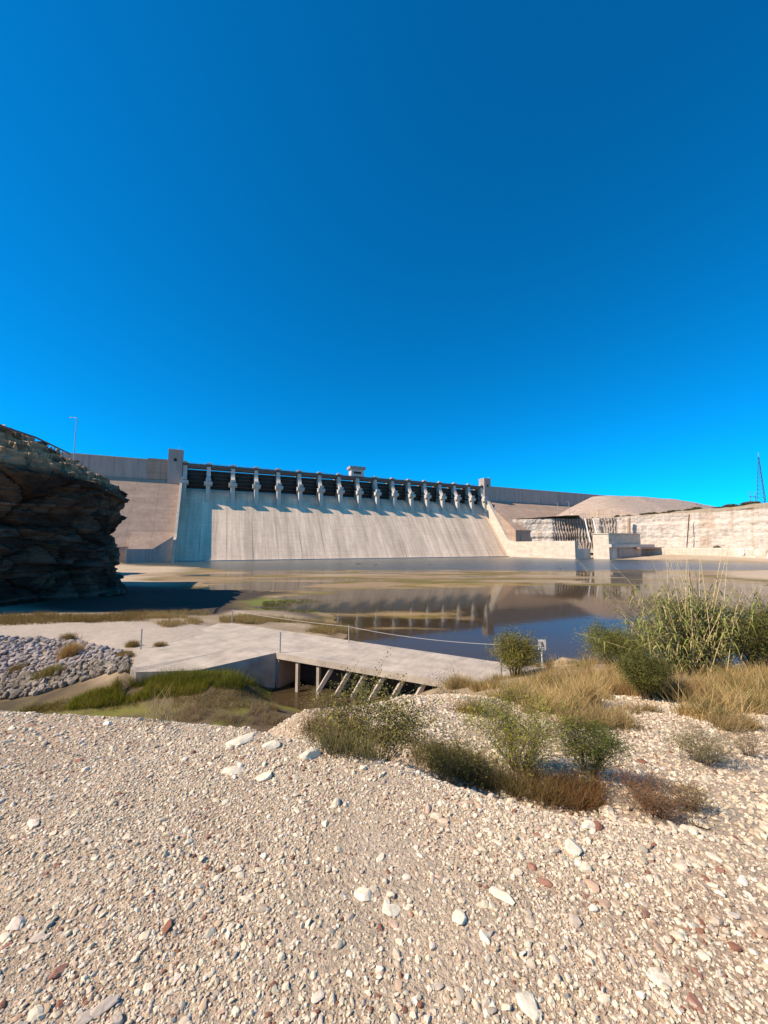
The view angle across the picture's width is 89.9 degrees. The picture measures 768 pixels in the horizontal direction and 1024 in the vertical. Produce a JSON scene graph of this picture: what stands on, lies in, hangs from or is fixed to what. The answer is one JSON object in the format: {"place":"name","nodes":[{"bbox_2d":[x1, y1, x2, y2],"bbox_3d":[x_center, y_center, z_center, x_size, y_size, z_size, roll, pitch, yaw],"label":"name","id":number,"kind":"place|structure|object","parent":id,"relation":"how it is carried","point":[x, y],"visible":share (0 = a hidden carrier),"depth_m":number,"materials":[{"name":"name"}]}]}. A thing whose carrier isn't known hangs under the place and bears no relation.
{"place":"outdoors","nodes":[
{"label":"outdoors","id":0,"kind":"place"},
{"bbox_2d":[0,608,149,625],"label":"dry grass","id":1,"kind":"structure","parent":0,"point":[15,619],"depth_m":44.80,"materials":[{"name":"plant"}]},
{"bbox_2d":[125,664,261,692],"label":"green grass","id":2,"kind":"structure","parent":0,"point":[237,678],"depth_m":25.43,"materials":[{"name":"plant"}]},
{"bbox_2d":[0,555,767,1023],"bbox_3d":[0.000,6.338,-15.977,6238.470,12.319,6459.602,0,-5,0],"label":"ground","id":3,"kind":"structure","parent":0,"point":[552,611],"depth_m":2.24,"materials":[{"name":"gravel"}]},
{"bbox_2d":[0,932,10,941],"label":"stone","id":4,"kind":"object","parent":3,"relation":"on","point":[4,936],"visible":1,"depth_m":1.60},
{"bbox_2d":[2,691,9,698],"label":"riprap rock","id":5,"kind":"object","parent":3,"relation":"on","point":[6,695],"visible":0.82,"depth_m":24.36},
{"bbox_2d":[0,941,12,950],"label":"stone","id":6,"kind":"object","parent":3,"relation":"on","point":[7,944],"visible":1,"depth_m":1.57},
{"bbox_2d":[9,691,20,699],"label":"riprap rock","id":7,"kind":"object","parent":3,"relation":"on","point":[14,695],"visible":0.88,"depth_m":24.40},
{"bbox_2d":[3,661,27,673],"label":"grass tuft","id":8,"kind":"object","parent":3,"relation":"on","point":[18,667],"visible":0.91,"depth_m":29.02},
{"bbox_2d":[7,915,25,930],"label":"stone","id":9,"kind":"object","parent":3,"relation":"on","point":[16,922],"visible":1,"depth_m":1.65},
{"bbox_2d":[18,945,29,953],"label":"stone","id":10,"kind":"object","parent":3,"relation":"on","point":[25,949],"visible":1,"depth_m":1.55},
{"bbox_2d":[27,819,38,827],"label":"stone","id":11,"kind":"object","parent":3,"relation":"on","point":[32,823],"visible":1,"depth_m":2.25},
{"bbox_2d":[28,932,45,942],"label":"stone","id":12,"kind":"object","parent":3,"relation":"on","point":[35,938],"visible":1,"depth_m":1.60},
{"bbox_2d":[26,662,67,681],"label":"grass tuft","id":13,"kind":"object","parent":3,"relation":"on","point":[45,672],"visible":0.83,"depth_m":27.20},
{"bbox_2d":[42,687,51,692],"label":"riprap rock","id":14,"kind":"object","parent":3,"relation":"on","point":[46,689],"visible":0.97,"depth_m":25.04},
{"bbox_2d":[47,963,68,981],"bbox_3d":[-1.246,1.760,1.471,0.037,0.027,0.068,-9,-8,33],"label":"stone","id":15,"kind":"object","parent":3,"relation":"on","point":[58,971],"visible":1,"depth_m":1.46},
{"bbox_2d":[0,424,129,606],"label":"rock cliff","id":16,"kind":"structure","parent":3,"relation":"on","point":[62,518],"depth_m":65.56,"materials":[{"name":"stone"}]},
{"bbox_2d":[0,425,69,457],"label":"guard rail","id":17,"kind":"object","parent":16,"relation":"on","point":[20,432],"visible":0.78,"depth_m":69.01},
{"bbox_2d":[69,417,76,459],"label":"street lamp","id":18,"kind":"object","parent":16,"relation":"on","point":[75,437],"visible":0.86,"depth_m":100.04,"materials":[{"name":"metal"}]},
{"bbox_2d":[0,635,130,676],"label":"riprap","id":19,"kind":"object","parent":3,"relation":"on","point":[11,647],"visible":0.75,"depth_m":30.80,"materials":[{"name":"stone"}]},
{"bbox_2d":[47,638,89,660],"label":"grass tuft","id":20,"kind":"object","parent":3,"relation":"on","point":[70,650],"visible":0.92,"depth_m":30.05,"materials":[{"name":"plant"}]},
{"bbox_2d":[55,631,82,640],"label":"grass tuft","id":21,"kind":"object","parent":3,"relation":"on","point":[67,636],"visible":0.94,"depth_m":34.23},
{"bbox_2d":[75,1008,92,1023],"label":"stone","id":22,"kind":"object","parent":3,"relation":"on","point":[84,1017],"visible":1,"depth_m":1.32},
{"bbox_2d":[96,669,105,676],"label":"riprap rock","id":23,"kind":"object","parent":3,"relation":"on","point":[100,672],"visible":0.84,"depth_m":26.11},
{"bbox_2d":[90,995,118,1018],"bbox_3d":[-0.993,1.754,1.362,0.091,0.037,0.052,-4,-5,-35],"label":"stone","id":24,"kind":"object","parent":3,"relation":"on","point":[103,1006],"visible":1,"depth_m":1.36,"materials":[{"name":"stone"}]},
{"bbox_2d":[109,1012,122,1023],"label":"stone","id":25,"kind":"object","parent":3,"relation":"on","point":[117,1018],"visible":1,"depth_m":1.32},
{"bbox_2d":[113,649,134,657],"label":"grass tuft","id":26,"kind":"object","parent":3,"relation":"on","point":[124,653],"visible":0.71,"depth_m":28.95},
{"bbox_2d":[122,663,130,671],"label":"riprap rock","id":27,"kind":"object","parent":3,"relation":"on","point":[125,666],"visible":0.88,"depth_m":25.83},
{"bbox_2d":[123,640,140,647],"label":"grass tuft","id":28,"kind":"object","parent":3,"relation":"on","point":[129,643],"visible":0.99,"depth_m":31.38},
{"bbox_2d":[19,682,274,713],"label":"marsh grass","id":29,"kind":"structure","parent":3,"relation":"on","point":[34,707],"depth_m":23.73,"materials":[{"name":"plant"}]},
{"bbox_2d":[143,982,152,992],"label":"stone","id":30,"kind":"object","parent":3,"relation":"on","point":[147,986],"visible":1,"depth_m":1.42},
{"bbox_2d":[64,667,233,710],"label":"green grass","id":31,"kind":"structure","parent":3,"relation":"on","point":[109,695],"depth_m":24.36,"materials":[{"name":"plant"}]},
{"bbox_2d":[152,641,169,646],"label":"grass tuft","id":32,"kind":"object","parent":3,"relation":"on","point":[161,644],"visible":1,"depth_m":31.36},
{"bbox_2d":[173,973,182,985],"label":"stone","id":33,"kind":"object","parent":3,"relation":"on","point":[177,978],"visible":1,"depth_m":1.45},
{"bbox_2d":[184,838,192,843],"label":"stone","id":34,"kind":"object","parent":3,"relation":"on","point":[189,841],"visible":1,"depth_m":2.12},
{"bbox_2d":[130,623,295,689],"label":"approach slab","id":35,"kind":"structure","parent":3,"relation":"on","point":[219,645],"depth_m":29.15,"materials":[{"name":"concrete"}]},
{"bbox_2d":[218,1006,227,1014],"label":"stone","id":36,"kind":"object","parent":3,"relation":"on","point":[220,1011],"visible":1,"depth_m":1.35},
{"bbox_2d":[124,684,336,733],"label":"dry grass","id":37,"kind":"structure","parent":3,"relation":"on","point":[171,714],"depth_m":22.09,"materials":[{"name":"plant"}]},
{"bbox_2d":[221,766,244,775],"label":"stone","id":38,"kind":"object","parent":3,"relation":"on","point":[235,770],"visible":0.8,"depth_m":2.76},
{"bbox_2d":[230,865,242,872],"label":"stone","id":39,"kind":"object","parent":3,"relation":"on","point":[236,868],"visible":0.98,"depth_m":1.94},
{"bbox_2d":[225,732,255,745],"bbox_3d":[-1.178,1.906,3.209,0.132,0.051,0.286,-2,-10,39],"label":"stone","id":40,"kind":"object","parent":3,"relation":"on","point":[243,739],"visible":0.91,"depth_m":3.18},
{"bbox_2d":[241,896,251,901],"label":"stone","id":41,"kind":"object","parent":3,"relation":"on","point":[243,898],"visible":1,"depth_m":1.79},
{"bbox_2d":[144,608,355,635],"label":"dry grass","id":42,"kind":"structure","parent":3,"relation":"on","point":[242,618],"depth_m":48.97,"materials":[{"name":"plant"}]},
{"bbox_2d":[255,770,271,781],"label":"stone","id":43,"kind":"object","parent":3,"relation":"on","point":[265,776],"visible":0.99,"depth_m":2.69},
{"bbox_2d":[262,740,279,749],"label":"stone","id":44,"kind":"object","parent":3,"relation":"on","point":[272,744],"visible":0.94,"depth_m":3.09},
{"bbox_2d":[261,598,320,612],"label":"green grass","id":45,"kind":"structure","parent":3,"relation":"on","point":[264,603],"depth_m":69.33,"materials":[{"name":"plant"}]},
{"bbox_2d":[299,747,320,760],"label":"stone","id":46,"kind":"object","parent":3,"relation":"on","point":[310,753],"visible":0.84,"depth_m":2.95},
{"bbox_2d":[290,682,344,713],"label":"shrub","id":47,"kind":"object","parent":3,"relation":"on","point":[319,697],"visible":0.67,"depth_m":7.85,"materials":[{"name":"green plant"}]},
{"bbox_2d":[60,448,606,562],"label":"dam","id":48,"kind":"structure","parent":3,"relation":"on","point":[168,514],"depth_m":323.49,"materials":[{"name":"concrete"}]},
{"bbox_2d":[290,692,390,745],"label":"shrub","id":49,"kind":"object","parent":3,"relation":"on","point":[324,726],"visible":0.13,"depth_m":4.39,"materials":[{"name":"green plant"}]},
{"bbox_2d":[351,682,370,705],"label":"shrub","id":50,"kind":"object","parent":3,"relation":"on","point":[361,692],"visible":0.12,"depth_m":11.55,"materials":[{"name":"green plant"}]},
{"bbox_2d":[354,887,371,901],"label":"stone","id":51,"kind":"object","parent":3,"relation":"on","point":[365,895],"visible":1,"depth_m":1.79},
{"bbox_2d":[293,648,454,763],"bbox_3d":[-0.171,2.181,4.157,1.608,1.186,1.631,5,-7,-44],"label":"shrub","id":52,"kind":"object","parent":3,"relation":"on","point":[383,729],"visible":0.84,"depth_m":3.96,"materials":[{"name":"green plant"}]},
{"bbox_2d":[221,623,534,700],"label":"bridge","id":53,"kind":"structure","parent":3,"relation":"on","point":[320,661],"depth_m":28.19,"materials":[{"name":"concrete"}]},
{"bbox_2d":[376,852,384,861],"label":"stone","id":54,"kind":"object","parent":3,"relation":"on","point":[380,857],"visible":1,"depth_m":2.01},
{"bbox_2d":[0,710,767,1023],"bbox_3d":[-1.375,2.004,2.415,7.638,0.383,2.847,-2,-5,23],"label":"gravel","id":55,"kind":"structure","parent":3,"relation":"on","point":[419,1003],"depth_m":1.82,"materials":[{"name":"gravel"}]},
{"bbox_2d":[383,897,390,907],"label":"stone","id":56,"kind":"object","parent":3,"relation":"on","point":[386,902],"visible":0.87,"depth_m":1.75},
{"bbox_2d":[382,904,400,917],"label":"stone","id":57,"kind":"object","parent":3,"relation":"on","point":[391,910],"visible":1,"depth_m":1.72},
{"bbox_2d":[388,919,398,927],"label":"stone","id":58,"kind":"object","parent":3,"relation":"on","point":[393,923],"visible":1,"depth_m":1.66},
{"bbox_2d":[425,803,430,813],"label":"stone","id":59,"kind":"object","parent":3,"relation":"on","point":[428,808],"visible":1,"depth_m":2.38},
{"bbox_2d":[429,941,435,950],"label":"stone","id":60,"kind":"object","parent":3,"relation":"on","point":[432,945],"visible":1,"depth_m":1.56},
{"bbox_2d":[433,981,443,990],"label":"stone","id":61,"kind":"object","parent":3,"relation":"on","point":[438,986],"visible":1,"depth_m":1.43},
{"bbox_2d":[438,817,447,823],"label":"stone","id":62,"kind":"object","parent":3,"relation":"on","point":[442,820],"visible":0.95,"depth_m":2.27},
{"bbox_2d":[425,662,467,694],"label":"shrub","id":63,"kind":"object","parent":3,"relation":"on","point":[442,681],"visible":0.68,"depth_m":18.25,"materials":[{"name":"green plant"}]},
{"bbox_2d":[404,716,504,788],"bbox_3d":[0.741,2.730,4.336,1.047,0.746,0.974,0,-5,0],"label":"shrub","id":64,"kind":"object","parent":3,"relation":"on","point":[446,765],"visible":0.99,"depth_m":4.34,"materials":[{"name":"green plant"}]},
{"bbox_2d":[452,909,466,924],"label":"stone","id":65,"kind":"object","parent":3,"relation":"on","point":[459,917],"visible":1,"depth_m":1.67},
{"bbox_2d":[479,929,489,944],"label":"stone","id":66,"kind":"object","parent":3,"relation":"on","point":[483,935],"visible":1,"depth_m":1.59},
{"bbox_2d":[463,689,520,718],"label":"shrub","id":67,"kind":"object","parent":3,"relation":"on","point":[487,706],"visible":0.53,"depth_m":7.70,"materials":[{"name":"green plant"}]},
{"bbox_2d":[489,886,514,905],"bbox_3d":[0.547,1.776,1.781,0.123,0.031,0.060,-3,-6,31],"label":"stone","id":68,"kind":"object","parent":3,"relation":"on","point":[501,895],"visible":1,"depth_m":1.77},
{"bbox_2d":[305,709,708,831],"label":"dry grass","id":69,"kind":"structure","parent":3,"relation":"on","point":[562,790],"depth_m":4.12,"materials":[{"name":"plant"}]},
{"bbox_2d":[264,693,767,846],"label":"gravel","id":70,"kind":"structure","parent":3,"relation":"on","point":[760,831],"depth_m":5.72,"materials":[{"name":"gravel"}]},
{"bbox_2d":[484,624,553,676],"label":"shrub","id":71,"kind":"object","parent":3,"relation":"on","point":[514,653],"visible":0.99,"depth_m":22.36,"materials":[{"name":"green plant"}]},
{"bbox_2d":[515,991,539,1021],"bbox_3d":[0.514,1.750,1.367,0.081,0.031,0.098,11,-6,-13],"label":"stone","id":72,"kind":"object","parent":3,"relation":"on","point":[527,1003],"visible":1,"depth_m":1.36,"materials":[{"name":"stone"}]},
{"bbox_2d":[456,670,604,786],"bbox_3d":[1.724,2.620,4.654,1.756,1.046,2.129,0,-5,0],"label":"shrub","id":73,"kind":"object","parent":3,"relation":"on","point":[512,736],"visible":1,"depth_m":4.60,"materials":[{"name":"green plant"}]},
{"bbox_2d":[528,862,536,870],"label":"stone","id":74,"kind":"object","parent":3,"relation":"on","point":[532,866],"visible":1,"depth_m":1.95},
{"bbox_2d":[538,640,545,667],"bbox_3d":[10.287,9.354,25.019,0.500,2.050,0.160,0,-5,0],"label":"warning sign","id":75,"kind":"object","parent":3,"relation":"on","point":[542,642],"visible":0.86,"depth_m":25.04,"materials":[{"name":"metal"}]},
{"bbox_2d":[537,878,552,887],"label":"stone","id":76,"kind":"object","parent":3,"relation":"on","point":[545,883],"visible":1,"depth_m":1.85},
{"bbox_2d":[565,837,581,856],"bbox_3d":[1.014,1.799,2.060,0.087,0.070,0.122,0,-14,22],"label":"stone","id":77,"kind":"object","parent":3,"relation":"on","point":[573,847],"visible":0.98,"depth_m":2.04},
{"bbox_2d":[579,986,584,997],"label":"stone","id":78,"kind":"object","parent":3,"relation":"on","point":[581,992],"visible":1,"depth_m":1.40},
{"bbox_2d":[583,837,590,844],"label":"stone","id":79,"kind":"object","parent":3,"relation":"on","point":[587,840],"visible":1,"depth_m":2.11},
{"bbox_2d":[582,820,595,828],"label":"stone","id":80,"kind":"object","parent":3,"relation":"on","point":[588,824],"visible":0.92,"depth_m":2.21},
{"bbox_2d":[576,645,603,660],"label":"shrub","id":81,"kind":"object","parent":3,"relation":"on","point":[594,652],"visible":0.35,"depth_m":23.36,"materials":[{"name":"green plant"}]},
{"bbox_2d":[585,949,596,958],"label":"stone","id":82,"kind":"object","parent":3,"relation":"on","point":[591,953],"visible":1,"depth_m":1.53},
{"bbox_2d":[584,879,599,892],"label":"stone","id":83,"kind":"object","parent":3,"relation":"on","point":[592,884],"visible":0.98,"depth_m":1.83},
{"bbox_2d":[541,707,647,780],"bbox_3d":[2.508,2.820,4.645,1.104,0.828,1.151,0,-5,0],"label":"shrub","id":84,"kind":"object","parent":3,"relation":"on","point":[599,755],"visible":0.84,"depth_m":4.61,"materials":[{"name":"green plant"}]},
{"bbox_2d":[434,689,767,732],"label":"dry grass","id":85,"kind":"structure","parent":3,"relation":"on","point":[616,716],"depth_m":7.92,"materials":[{"name":"plant"}]},
{"bbox_2d":[436,650,767,720],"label":"dry grass","id":86,"kind":"structure","parent":3,"relation":"on","point":[748,683],"depth_m":11.17,"materials":[{"name":"plant"}]},
{"bbox_2d":[599,805,614,816],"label":"stone","id":87,"kind":"object","parent":3,"relation":"on","point":[607,811],"visible":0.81,"depth_m":3.85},
{"bbox_2d":[569,611,659,667],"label":"shrub","id":88,"kind":"object","parent":3,"relation":"on","point":[611,636],"visible":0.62,"depth_m":19.27,"materials":[{"name":"green plant"}]},
{"bbox_2d":[591,533,664,558],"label":"outlet structure","id":89,"kind":"object","parent":3,"relation":"on","point":[616,545],"visible":0.73,"depth_m":310.80,"materials":[{"name":"concrete"}]},
{"bbox_2d":[603,638,680,700],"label":"shrub","id":90,"kind":"object","parent":3,"relation":"on","point":[646,673],"visible":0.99,"depth_m":10.98,"materials":[{"name":"green plant"}]},
{"bbox_2d":[643,910,649,917],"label":"stone","id":91,"kind":"object","parent":3,"relation":"on","point":[646,913],"visible":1,"depth_m":1.68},
{"bbox_2d":[598,761,724,825],"bbox_3d":[2.751,2.889,3.916,1.070,0.502,0.992,-5,-7,45],"label":"shrub","id":92,"kind":"object","parent":3,"relation":"on","point":[644,800],"visible":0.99,"depth_m":3.91,"materials":[{"name":"brown plant"}]},
{"bbox_2d":[648,967,675,987],"bbox_3d":[1.040,1.749,1.444,0.100,0.017,0.071,3,-1,2],"label":"stone","id":93,"kind":"object","parent":3,"relation":"on","point":[656,977],"visible":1,"depth_m":1.44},
{"bbox_2d":[574,537,765,676],"bbox_3d":[14.176,4.275,17.099,11.140,6.403,4.995,0,-5,0],"label":"giant reed clump","id":94,"kind":"object","parent":3,"relation":"on","point":[672,649],"visible":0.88,"depth_m":16.60,"materials":[{"name":"plant"}]},
{"bbox_2d":[610,584,765,666],"bbox_3d":[15.164,5.721,19.138,7.998,4.291,6.936,4,-6,-39],"label":"shrub","id":95,"kind":"object","parent":3,"relation":"on","point":[670,610],"visible":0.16,"depth_m":19.07,"materials":[{"name":"green plant"}]},
{"bbox_2d":[656,774,720,817],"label":"shrub","id":96,"kind":"object","parent":3,"relation":"on","point":[696,805],"visible":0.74,"depth_m":4.14,"materials":[{"name":"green plant"}]},
{"bbox_2d":[635,720,753,766],"bbox_3d":[4.728,3.472,5.832,1.379,0.738,1.045,0,-5,0],"label":"shrub","id":97,"kind":"object","parent":3,"relation":"on","point":[703,753],"visible":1,"depth_m":5.79,"materials":[{"name":"green plant"}]},
{"bbox_2d":[686,991,704,1013],"bbox_3d":[1.102,1.742,1.362,0.044,0.021,0.058,-9,5,-6],"label":"stone","id":98,"kind":"object","parent":3,"relation":"on","point":[693,999],"visible":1,"depth_m":1.36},
{"bbox_2d":[687,818,708,828],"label":"stone","id":99,"kind":"object","parent":3,"relation":"on","point":[698,824],"visible":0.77,"depth_m":3.83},
{"bbox_2d":[692,967,703,979],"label":"stone","id":100,"kind":"object","parent":3,"relation":"on","point":[697,973],"visible":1,"depth_m":1.46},
{"bbox_2d":[706,882,718,887],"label":"stone","id":101,"kind":"object","parent":3,"relation":"on","point":[712,885],"visible":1,"depth_m":1.84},
{"bbox_2d":[705,851,723,862],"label":"stone","id":102,"kind":"object","parent":3,"relation":"on","point":[713,856],"visible":1,"depth_m":2.00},
{"bbox_2d":[712,866,724,872],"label":"stone","id":103,"kind":"object","parent":3,"relation":"on","point":[719,870],"visible":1,"depth_m":1.92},
{"bbox_2d":[672,584,767,668],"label":"shrub","id":104,"kind":"object","parent":3,"relation":"on","point":[760,641],"visible":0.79,"depth_m":16.40,"materials":[{"name":"green plant"}]},
{"bbox_2d":[726,911,740,918],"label":"stone","id":105,"kind":"object","parent":3,"relation":"on","point":[734,915],"visible":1,"depth_m":1.69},
{"bbox_2d":[716,719,767,758],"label":"shrub","id":106,"kind":"object","parent":3,"relation":"on","point":[750,744],"visible":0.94,"depth_m":6.25,"materials":[{"name":"green plant"}]},
{"bbox_2d":[0,0,767,506],"label":"sky","id":107,"kind":"structure","parent":0,"point":[521,244],"materials":[{"name":"blue"}]},
{"bbox_2d":[122,557,767,628],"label":"water","id":108,"kind":"structure","parent":0,"point":[637,570],"depth_m":189.63,"materials":[{"name":"liquid"}]},
{"bbox_2d":[556,496,714,554],"bbox_3d":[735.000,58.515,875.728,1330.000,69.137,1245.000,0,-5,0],"label":"embankment hill","id":109,"kind":"structure","parent":0,"point":[603,506],"depth_m":382.23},
{"bbox_2d":[513,503,767,552],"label":"limestone cliff","id":110,"kind":"structure","parent":0,"point":[744,526],"depth_m":324.88,"materials":[{"name":"stone"}]},
{"bbox_2d":[627,518,629,532],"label":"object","id":111,"kind":"object","parent":110,"relation":"attached to","point":[628,525],"visible":0.65,"depth_m":344.47,"materials":[{"name":"concrete"}]},
{"bbox_2d":[757,453,765,502],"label":"lattice mast","id":112,"kind":"object","parent":110,"relation":"on","point":[762,484],"visible":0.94,"depth_m":303.70,"materials":[{"name":"metal"}]},
{"bbox_2d":[641,547,767,558],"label":"rock bench","id":113,"kind":"object","parent":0,"point":[756,552],"visible":0.4,"depth_m":289.35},
{"bbox_3d":[-2.981,10.486,32.637,0.128,1.720,0.128,0,-5,0],"label":"fence post","id":114,"kind":"object","parent":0,"visible":0},
{"bbox_2d":[236,611,347,626],"bbox_3d":[-9.518,10.152,36.726,15.376,0.160,0.034,-3,-6,32],"label":"cable","id":115,"kind":"object","parent":114,"relation":"attached to","point":[288,619],"visible":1,"depth_m":36.41,"materials":[{"name":"metal"}]},
{"bbox_2d":[352,627,493,644],"bbox_3d":[3.579,9.337,28.896,15.190,0.576,0.034,-3,-6,30],"label":"cable","id":116,"kind":"object","parent":114,"relation":"attached to","point":[422,638],"visible":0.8,"depth_m":29.25,"materials":[{"name":"metal"}]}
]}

